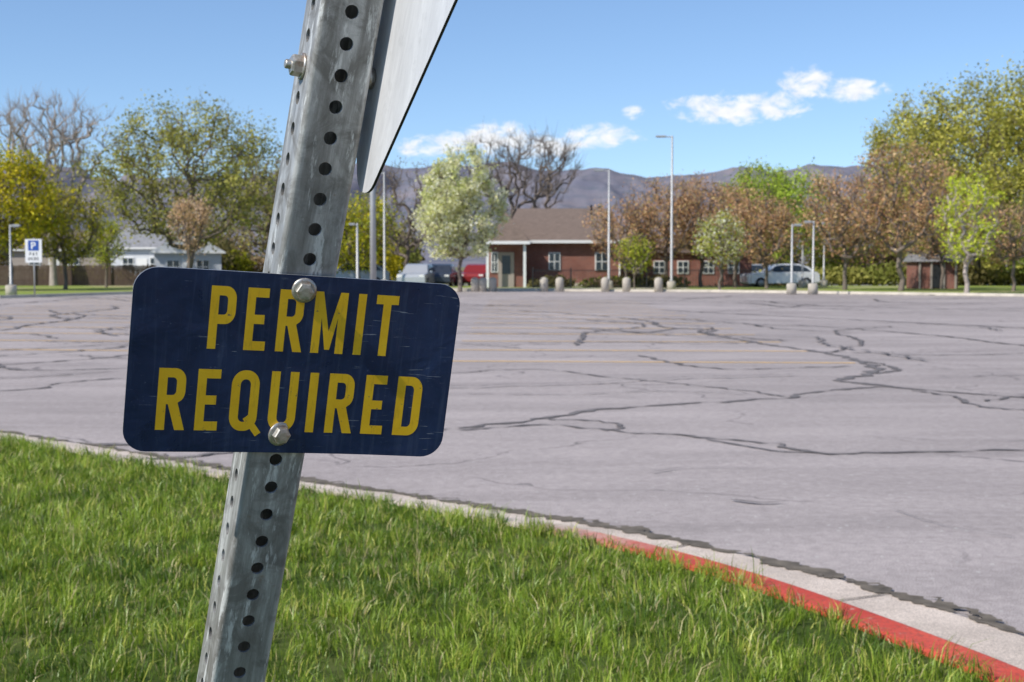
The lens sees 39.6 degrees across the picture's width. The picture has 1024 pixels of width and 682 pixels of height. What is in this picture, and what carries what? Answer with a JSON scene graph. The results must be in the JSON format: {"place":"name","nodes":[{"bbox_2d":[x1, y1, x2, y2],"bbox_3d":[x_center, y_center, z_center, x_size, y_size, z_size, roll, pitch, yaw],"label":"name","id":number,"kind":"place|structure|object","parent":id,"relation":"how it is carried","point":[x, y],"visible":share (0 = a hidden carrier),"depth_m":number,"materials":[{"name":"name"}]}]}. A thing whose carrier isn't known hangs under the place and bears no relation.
{"place":"outdoors","nodes":[
{"label":"outdoors","id":0,"kind":"place"},
{"bbox_2d":[489,244,522,286],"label":"entry wall","id":1,"kind":"structure","parent":0,"point":[517,249],"depth_m":85.16,"materials":[{"name":"brick"}]},
{"bbox_2d":[491,252,497,271],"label":"window frame","id":2,"kind":"object","parent":1,"relation":"attached to","point":[497,262],"visible":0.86,"depth_m":85.10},
{"bbox_2d":[492,253,496,270],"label":"window glass","id":3,"kind":"object","parent":2,"relation":"in","point":[493,261],"visible":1,"depth_m":85.08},
{"bbox_2d":[498,252,513,286],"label":"door","id":4,"kind":"structure","parent":1,"relation":"in","point":[505,280],"depth_m":85.10,"materials":[{"name":"wood"}]},
{"bbox_2d":[485,212,528,240],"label":"entry roof","id":5,"kind":"structure","parent":1,"relation":"on","point":[511,231],"depth_m":84.19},
{"bbox_2d":[485,241,529,243],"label":"entry fascia","id":6,"kind":"structure","parent":5,"relation":"attached to","point":[510,242],"depth_m":83.90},
{"bbox_2d":[0,162,1019,266],"bbox_3d":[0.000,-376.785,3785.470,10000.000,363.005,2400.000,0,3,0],"label":"hills","id":7,"kind":"structure","parent":0,"point":[588,187],"depth_m":4009.27,"materials":[{"name":"stone"}]},
{"bbox_2d":[0,430,1022,681],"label":"lawn","id":8,"kind":"structure","parent":0,"point":[632,640],"depth_m":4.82,"materials":[{"name":"plant"}]},
{"bbox_2d":[196,0,383,681],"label":"sign post","id":9,"kind":"object","parent":8,"relation":"on","point":[328,66],"visible":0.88,"depth_m":1.18,"materials":[{"name":"metal"}]},
{"bbox_2d":[123,267,459,456],"bbox_3d":[-0.181,0.022,1.190,0.273,0.156,0.013,3,16,-20],"label":"permit sign","id":10,"kind":"object","parent":9,"relation":"attached to","point":[229,361],"visible":1,"depth_m":1.19,"materials":[{"name":"blue metal"}]},
{"bbox_2d":[357,0,457,192],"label":"yield sign","id":11,"kind":"object","parent":9,"relation":"attached to","point":[410,33],"visible":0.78,"depth_m":1.13,"materials":[{"name":"metal"}]},
{"bbox_2d":[1,267,1021,284],"bbox_3d":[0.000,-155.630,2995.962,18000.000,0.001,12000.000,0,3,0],"label":"ground","id":12,"kind":"structure","parent":0,"point":[462,268],"depth_m":115.37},
{"bbox_2d":[0,84,118,285],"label":"bare tree","id":13,"kind":"object","parent":12,"relation":"on","point":[51,148],"visible":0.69,"depth_m":91.05,"materials":[{"name":"brown plant"}]},
{"bbox_2d":[12,250,110,282],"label":"walls","id":14,"kind":"structure","parent":12,"relation":"on","point":[18,257],"depth_m":111.82,"materials":[{"name":"beige"}]},
{"bbox_2d":[17,231,117,249],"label":"roof","id":15,"kind":"structure","parent":14,"relation":"on","point":[78,239],"depth_m":114.38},
{"bbox_2d":[111,249,153,276],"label":"walls","id":16,"kind":"structure","parent":12,"relation":"on","point":[140,254],"depth_m":107.92,"materials":[{"name":"white"}]},
{"bbox_2d":[123,258,132,268],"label":"window glass","id":17,"kind":"object","parent":16,"relation":"in","point":[130,262],"visible":0.5,"depth_m":107.94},
{"bbox_2d":[136,259,146,265],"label":"door","id":18,"kind":"structure","parent":16,"relation":"attached to","point":[140,262],"depth_m":107.82,"materials":[{"name":"white paint"}]},
{"bbox_2d":[109,224,203,246],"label":"roof","id":19,"kind":"structure","parent":16,"relation":"on","point":[145,241],"depth_m":109.00,"materials":[{"name":"grey"}]},
{"bbox_2d":[111,247,156,248],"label":"rake board","id":20,"kind":"object","parent":19,"relation":"attached to","point":[139,247],"visible":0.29,"depth_m":107.49,"materials":[{"name":"white paint"}]},
{"bbox_2d":[62,84,282,267],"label":"leafing tree","id":21,"kind":"object","parent":12,"relation":"on","point":[168,133],"visible":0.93,"depth_m":85.92,"materials":[{"name":"green plant"}]},
{"bbox_2d":[221,145,281,257],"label":"leafing tree","id":22,"kind":"object","parent":12,"relation":"on","point":[263,245],"visible":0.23,"depth_m":98.74,"materials":[{"name":"green plant"}]},
{"bbox_2d":[246,168,353,252],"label":"bare tree","id":23,"kind":"object","parent":12,"relation":"on","point":[261,210],"visible":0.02,"depth_m":107.04,"materials":[{"name":"brown plant"}]},
{"bbox_2d":[336,262,389,279],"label":"parked car","id":24,"kind":"object","parent":12,"relation":"on","point":[364,275],"visible":0.29,"depth_m":91.12,"materials":[{"name":"paint"}]},
{"bbox_2d":[359,151,447,266],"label":"bare tree","id":25,"kind":"object","parent":12,"relation":"on","point":[407,245],"visible":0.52,"depth_m":111.44,"materials":[{"name":"brown plant"}]},
{"bbox_2d":[397,264,436,282],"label":"parked car","id":26,"kind":"object","parent":12,"relation":"on","point":[424,273],"visible":0.68,"depth_m":86.84,"materials":[{"name":"paint"}]},
{"bbox_2d":[432,264,457,285],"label":"parked car","id":27,"kind":"object","parent":12,"relation":"on","point":[446,274],"visible":0.56,"depth_m":89.88,"materials":[{"name":"paint"}]},
{"bbox_2d":[458,264,485,285],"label":"parked car","id":28,"kind":"object","parent":12,"relation":"on","point":[471,271],"visible":0.42,"depth_m":93.50,"materials":[{"name":"paint"}]},
{"bbox_2d":[0,215,1023,283],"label":"distant tree row","id":29,"kind":"object","parent":12,"relation":"on","point":[250,262],"visible":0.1,"depth_m":118.38,"materials":[{"name":"green plant"}]},
{"bbox_2d":[35,260,1023,287],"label":"shrub row","id":30,"kind":"object","parent":12,"relation":"on","point":[998,277],"visible":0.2,"depth_m":93.54,"materials":[{"name":"green plant"}]},
{"bbox_2d":[719,157,794,263],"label":"leafing tree","id":31,"kind":"object","parent":12,"relation":"on","point":[760,166],"visible":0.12,"depth_m":109.31,"materials":[{"name":"green plant"}]},
{"bbox_2d":[740,264,819,286],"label":"parked car","id":32,"kind":"object","parent":12,"relation":"on","point":[777,274],"visible":0.78,"depth_m":87.10,"materials":[{"name":"paint"}]},
{"bbox_2d":[728,157,835,263],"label":"leafing tree","id":33,"kind":"object","parent":12,"relation":"on","point":[786,191],"visible":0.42,"depth_m":102.74,"materials":[{"name":"green plant"}]},
{"bbox_2d":[799,169,925,283],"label":"leafing tree","id":34,"kind":"object","parent":12,"relation":"on","point":[860,261],"visible":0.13,"depth_m":106.87,"materials":[{"name":"brown plant"}]},
{"bbox_2d":[854,86,969,256],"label":"willow tree","id":35,"kind":"object","parent":12,"relation":"on","point":[878,136],"visible":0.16,"depth_m":99.16,"materials":[{"name":"green plant"}]},
{"bbox_2d":[864,59,1023,285],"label":"willow tree","id":36,"kind":"object","parent":12,"relation":"on","point":[939,136],"visible":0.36,"depth_m":92.95,"materials":[{"name":"green plant"}]},
{"bbox_2d":[939,51,1023,267],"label":"willow tree","id":37,"kind":"object","parent":12,"relation":"on","point":[1003,186],"visible":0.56,"depth_m":88.75,"materials":[{"name":"green plant"}]},
{"bbox_2d":[0,291,1023,635],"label":"parking lot","id":38,"kind":"structure","parent":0,"point":[842,515],"depth_m":12.40,"materials":[{"name":"asphalt"}]},
{"bbox_2d":[0,433,549,527],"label":"kerb","id":39,"kind":"structure","parent":38,"relation":"on","point":[511,518],"depth_m":7.60,"materials":[{"name":"concrete"}]},
{"bbox_2d":[349,223,358,277],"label":"street lamp","id":40,"kind":"object","parent":38,"relation":"on","point":[357,261],"visible":0.48,"depth_m":69.83,"materials":[{"name":"metal"}]},
{"bbox_2d":[370,187,375,279],"bbox_3d":[-6.045,-4.413,61.854,0.280,5.240,0.280,0,3,0],"label":"utility pole","id":41,"kind":"object","parent":38,"relation":"on","point":[373,234],"visible":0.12,"depth_m":61.75,"materials":[{"name":"metal"}]},
{"bbox_2d":[0,302,853,362],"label":"parking line","id":42,"kind":"object","parent":38,"relation":"on","point":[480,349],"visible":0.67,"depth_m":25.55,"materials":[{"name":"paint"}]},
{"bbox_2d":[409,136,514,291],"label":"pear tree","id":43,"kind":"object","parent":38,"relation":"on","point":[456,208],"visible":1,"depth_m":74.91,"materials":[{"name":"green plant"}]},
{"bbox_2d":[471,277,478,291],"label":"concrete bollard","id":44,"kind":"object","parent":38,"relation":"on","point":[474,284],"visible":1,"depth_m":76.07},
{"bbox_2d":[479,277,486,291],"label":"concrete bollard","id":45,"kind":"object","parent":38,"relation":"on","point":[482,284],"visible":1,"depth_m":76.07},
{"bbox_2d":[489,277,496,291],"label":"concrete bollard","id":46,"kind":"object","parent":38,"relation":"on","point":[492,284],"visible":1,"depth_m":76.07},
{"bbox_2d":[0,294,1023,535],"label":"crack seal lines","id":47,"kind":"object","parent":38,"relation":"on","point":[870,372],"visible":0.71,"depth_m":19.91,"materials":[{"name":"asphalt"}]},
{"bbox_2d":[0,289,1023,298],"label":"kerb","id":48,"kind":"structure","parent":38,"relation":"on","point":[586,290],"depth_m":68.69,"materials":[{"name":"concrete"}]},
{"bbox_2d":[25,238,41,295],"bbox_3d":[-20.801,-3.224,61.896,0.720,2.500,0.106,0,3,0],"label":"parking sign","id":49,"kind":"object","parent":48,"relation":"on","point":[33,250],"visible":1,"depth_m":61.82,"materials":[{"name":"metal"}]},
{"bbox_2d":[654,277,662,291],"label":"concrete bollard","id":50,"kind":"object","parent":48,"relation":"on","point":[658,284],"visible":1,"depth_m":75.38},
{"bbox_2d":[0,430,1023,634],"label":"gutter dirt seam","id":51,"kind":"object","parent":38,"relation":"on","point":[988,619],"visible":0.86,"depth_m":6.88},
{"bbox_2d":[2,432,1023,669],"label":"gutter","id":52,"kind":"object","parent":38,"relation":"on","point":[1005,646],"visible":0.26,"depth_m":5.75,"materials":[{"name":"concrete"}]},
{"bbox_2d":[540,277,547,291],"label":"concrete bollard","id":53,"kind":"object","parent":38,"relation":"on","point":[543,284],"visible":1,"depth_m":76.07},
{"bbox_2d":[556,277,563,291],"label":"concrete bollard","id":54,"kind":"object","parent":38,"relation":"on","point":[559,284],"visible":1,"depth_m":76.07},
{"bbox_2d":[601,277,608,291],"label":"concrete bollard","id":55,"kind":"object","parent":38,"relation":"on","point":[604,284],"visible":1,"depth_m":76.06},
{"bbox_2d":[622,277,630,291],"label":"concrete bollard","id":56,"kind":"object","parent":38,"relation":"on","point":[626,284],"visible":1,"depth_m":76.07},
{"bbox_2d":[538,522,1023,681],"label":"red kerb","id":57,"kind":"structure","parent":38,"relation":"on","point":[900,631],"depth_m":4.92,"materials":[{"name":"paint"}]},
{"bbox_2d":[787,224,801,293],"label":"street lamp","id":58,"kind":"object","parent":38,"relation":"on","point":[791,287],"visible":1,"depth_m":67.81,"materials":[{"name":"metal"}]},
{"bbox_2d":[804,221,817,293],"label":"street lamp","id":59,"kind":"object","parent":38,"relation":"on","point":[812,287],"visible":1,"depth_m":67.80,"materials":[{"name":"metal"}]},
{"bbox_2d":[0,286,1023,294],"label":"grass verge","id":60,"kind":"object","parent":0,"point":[22,290],"depth_m":76.67,"materials":[{"name":"plant"}]},
{"bbox_2d":[5,224,20,294],"bbox_3d":[-21.719,-3.499,61.902,0.690,3.150,0.480,0,3,0],"label":"street lamp","id":61,"kind":"object","parent":60,"relation":"on","point":[10,288],"visible":0.94,"depth_m":61.83,"materials":[{"name":"metal"}]},
{"bbox_2d":[0,137,76,284],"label":"yellow tree","id":62,"kind":"object","parent":60,"relation":"on","point":[14,175],"visible":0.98,"depth_m":73.00,"materials":[{"name":"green plant"}]},
{"bbox_2d":[18,173,116,288],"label":"yellow tree","id":63,"kind":"object","parent":60,"relation":"on","point":[91,224],"visible":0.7,"depth_m":77.59,"materials":[{"name":"green plant"}]},
{"bbox_2d":[0,264,155,285],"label":"wooden fence","id":64,"kind":"object","parent":60,"relation":"on","point":[129,275],"visible":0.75,"depth_m":92.99,"materials":[{"name":"brown wood"}]},
{"bbox_2d":[82,216,132,287],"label":"young tree","id":65,"kind":"object","parent":60,"relation":"on","point":[104,258],"visible":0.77,"depth_m":83.67,"materials":[{"name":"green plant"}]},
{"bbox_2d":[162,195,216,267],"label":"blossom tree","id":66,"kind":"object","parent":60,"relation":"on","point":[197,219],"visible":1,"depth_m":79.56,"materials":[{"name":"brown plant"}]},
{"bbox_2d":[336,189,404,278],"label":"yellow tree","id":67,"kind":"object","parent":60,"relation":"on","point":[363,238],"visible":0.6,"depth_m":88.96,"materials":[{"name":"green plant"}]},
{"bbox_2d":[381,172,385,279],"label":"street lamp","id":68,"kind":"object","parent":60,"relation":"on","point":[384,260],"visible":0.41,"depth_m":84.74,"materials":[{"name":"metal"}]},
{"bbox_2d":[486,244,488,286],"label":"corner post","id":69,"kind":"object","parent":60,"relation":"on","point":[487,267],"visible":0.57,"depth_m":84.26,"materials":[{"name":"white paint"}]},
{"bbox_2d":[523,244,525,286],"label":"corner post","id":70,"kind":"object","parent":60,"relation":"on","point":[524,265],"visible":1,"depth_m":84.25,"materials":[{"name":"white paint"}]},
{"bbox_2d":[526,243,622,286],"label":"wall","id":71,"kind":"structure","parent":60,"relation":"on","point":[577,256],"depth_m":87.16,"materials":[{"name":"red brick"}]},
{"bbox_2d":[550,253,558,269],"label":"window glass","id":72,"kind":"object","parent":71,"relation":"in","point":[552,259],"visible":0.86,"depth_m":87.08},
{"bbox_2d":[512,208,628,239],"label":"roof","id":73,"kind":"structure","parent":71,"relation":"on","point":[548,223],"depth_m":88.75,"materials":[{"name":"brown"}]},
{"bbox_2d":[529,240,619,242],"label":"fascia","id":74,"kind":"structure","parent":73,"relation":"attached to","point":[560,241],"depth_m":86.59,"materials":[{"name":"white paint"}]},
{"bbox_2d":[596,253,607,269],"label":"window glass","id":75,"kind":"object","parent":71,"relation":"in","point":[603,258],"visible":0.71,"depth_m":87.08,"materials":[{"name":"glass"}]},
{"bbox_2d":[580,194,673,276],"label":"budding maple","id":76,"kind":"object","parent":60,"relation":"on","point":[626,227],"visible":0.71,"depth_m":82.25,"materials":[{"name":"brown plant"}]},
{"bbox_2d":[609,231,654,288],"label":"young tree","id":77,"kind":"object","parent":60,"relation":"on","point":[643,255],"visible":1,"depth_m":77.68,"materials":[{"name":"green plant"}]},
{"bbox_2d":[532,267,753,287],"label":"iron fence","id":78,"kind":"object","parent":60,"relation":"on","point":[651,270],"visible":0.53,"depth_m":82.42,"materials":[{"name":"metal"}]},
{"bbox_2d":[616,169,713,276],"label":"budding maple","id":79,"kind":"object","parent":60,"relation":"on","point":[678,219],"visible":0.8,"depth_m":82.94,"materials":[{"name":"brown plant"}]},
{"bbox_2d":[656,135,675,288],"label":"street lamp","id":80,"kind":"object","parent":60,"relation":"on","point":[671,283],"visible":0.92,"depth_m":77.72,"materials":[{"name":"metal"}]},
{"bbox_2d":[623,253,751,285],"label":"wing wall","id":81,"kind":"structure","parent":60,"relation":"on","point":[745,263],"depth_m":89.89,"materials":[{"name":"brick"}]},
{"bbox_2d":[655,262,663,272],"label":"window glass","id":82,"kind":"object","parent":81,"relation":"in","point":[657,264],"visible":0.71,"depth_m":89.79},
{"bbox_2d":[678,262,687,272],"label":"window glass","id":83,"kind":"object","parent":81,"relation":"in","point":[682,264],"visible":0.86,"depth_m":89.79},
{"bbox_2d":[633,238,750,252],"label":"wing roof","id":84,"kind":"structure","parent":81,"relation":"on","point":[678,244],"depth_m":90.87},
{"bbox_2d":[704,262,712,272],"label":"window glass","id":85,"kind":"object","parent":81,"relation":"in","point":[706,264],"visible":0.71,"depth_m":89.79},
{"bbox_2d":[659,170,746,286],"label":"budding maple","id":86,"kind":"object","parent":60,"relation":"on","point":[697,255],"visible":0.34,"depth_m":85.25,"materials":[{"name":"brown plant"}]},
{"bbox_2d":[691,205,750,289],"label":"young tree","id":87,"kind":"object","parent":60,"relation":"on","point":[709,245],"visible":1,"depth_m":75.56,"materials":[{"name":"green plant"}]},
{"bbox_2d":[692,175,779,287],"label":"budding maple","id":88,"kind":"object","parent":60,"relation":"on","point":[733,198],"visible":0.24,"depth_m":82.37,"materials":[{"name":"brown plant"}]},
{"bbox_2d":[727,189,810,288],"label":"budding maple","id":89,"kind":"object","parent":60,"relation":"on","point":[774,222],"visible":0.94,"depth_m":79.43,"materials":[{"name":"brown plant"}]},
{"bbox_2d":[798,241,805,287],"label":"street lamp","id":90,"kind":"object","parent":60,"relation":"on","point":[802,283],"visible":0.73,"depth_m":83.80,"materials":[{"name":"metal"}]},
{"bbox_2d":[820,244,828,286],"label":"street lamp","id":91,"kind":"object","parent":60,"relation":"on","point":[823,282],"visible":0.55,"depth_m":85.81,"materials":[{"name":"metal"}]},
{"bbox_2d":[789,166,912,289],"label":"budding maple","id":92,"kind":"object","parent":60,"relation":"on","point":[841,213],"visible":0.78,"depth_m":74.34,"materials":[{"name":"brown plant"}]},
{"bbox_2d":[840,125,966,290],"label":"budding maple","id":93,"kind":"object","parent":60,"relation":"on","point":[905,229],"visible":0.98,"depth_m":71.33,"materials":[{"name":"brown plant"}]},
{"bbox_2d":[902,254,961,288],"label":"utility shed","id":94,"kind":"structure","parent":60,"relation":"on","point":[923,272],"depth_m":78.91,"materials":[{"name":"red brick"}]},
{"bbox_2d":[932,265,940,287],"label":"door panel","id":95,"kind":"structure","parent":94,"relation":"in","point":[936,273],"depth_m":78.86,"materials":[{"name":"wood"}]},
{"bbox_2d":[901,184,993,288],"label":"budding maple","id":96,"kind":"object","parent":60,"relation":"on","point":[935,249],"visible":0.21,"depth_m":78.72,"materials":[{"name":"brown plant"}]},
{"bbox_2d":[929,163,1008,292],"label":"young tree","id":97,"kind":"object","parent":60,"relation":"on","point":[966,257],"visible":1,"depth_m":65.55,"materials":[{"name":"green plant"}]},
{"bbox_2d":[960,195,1023,290],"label":"budding maple","id":98,"kind":"object","parent":60,"relation":"on","point":[1010,248],"visible":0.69,"depth_m":71.58,"materials":[{"name":"brown plant"}]},
{"bbox_2d":[1000,194,1023,272],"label":"leafing tree","id":99,"kind":"object","parent":60,"relation":"on","point":[1021,261],"visible":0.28,"depth_m":84.31,"materials":[{"name":"green plant"}]},
{"bbox_2d":[0,0,1023,179],"label":"sky","id":100,"kind":"structure","parent":0,"point":[790,83],"materials":[{"name":"blue"}]},
{"bbox_2d":[23,285,1023,285],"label":"street","id":101,"kind":"structure","parent":0,"point":[769,285],"depth_m":101.00,"materials":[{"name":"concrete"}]},
{"bbox_2d":[154,253,220,269],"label":"walls","id":102,"kind":"structure","parent":101,"relation":"on","point":[160,259],"depth_m":100.01,"materials":[{"name":"white"}]},
{"bbox_2d":[167,261,178,267],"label":"window glass","id":103,"kind":"object","parent":102,"relation":"in","point":[173,264],"visible":0.64,"depth_m":99.65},
{"bbox_2d":[150,236,224,251],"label":"roof","id":104,"kind":"structure","parent":102,"relation":"on","point":[207,248],"depth_m":99.45,"materials":[{"name":"grey"}]},
{"bbox_2d":[149,252,225,252],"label":"rake board","id":105,"kind":"object","parent":104,"relation":"attached to","point":[185,252],"visible":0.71,"depth_m":99.46,"materials":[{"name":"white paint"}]},
{"bbox_2d":[182,258,193,267],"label":"door","id":106,"kind":"structure","parent":102,"relation":"attached to","point":[184,262],"depth_m":99.83,"materials":[{"name":"white paint"}]},
{"bbox_2d":[197,261,208,268],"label":"window glass","id":107,"kind":"object","parent":102,"relation":"in","point":[205,264],"visible":0.64,"depth_m":100.08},
{"bbox_2d":[442,119,588,218],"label":"bare tree","id":108,"kind":"object","parent":101,"relation":"on","point":[545,178],"visible":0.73,"depth_m":102.91,"materials":[{"name":"brown plant"}]},
{"bbox_2d":[453,288,690,288],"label":"sidewalk","id":109,"kind":"structure","parent":0,"point":[574,288],"depth_m":79.63,"materials":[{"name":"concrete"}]},
{"bbox_2d":[594,169,612,287],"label":"street lamp","id":110,"kind":"object","parent":109,"relation":"on","point":[610,284],"visible":0.68,"depth_m":79.71,"materials":[{"name":"metal"}]},
{"bbox_2d":[752,264,764,272],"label":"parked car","id":111,"kind":"object","parent":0,"point":[758,266],"visible":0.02,"depth_m":99.11,"materials":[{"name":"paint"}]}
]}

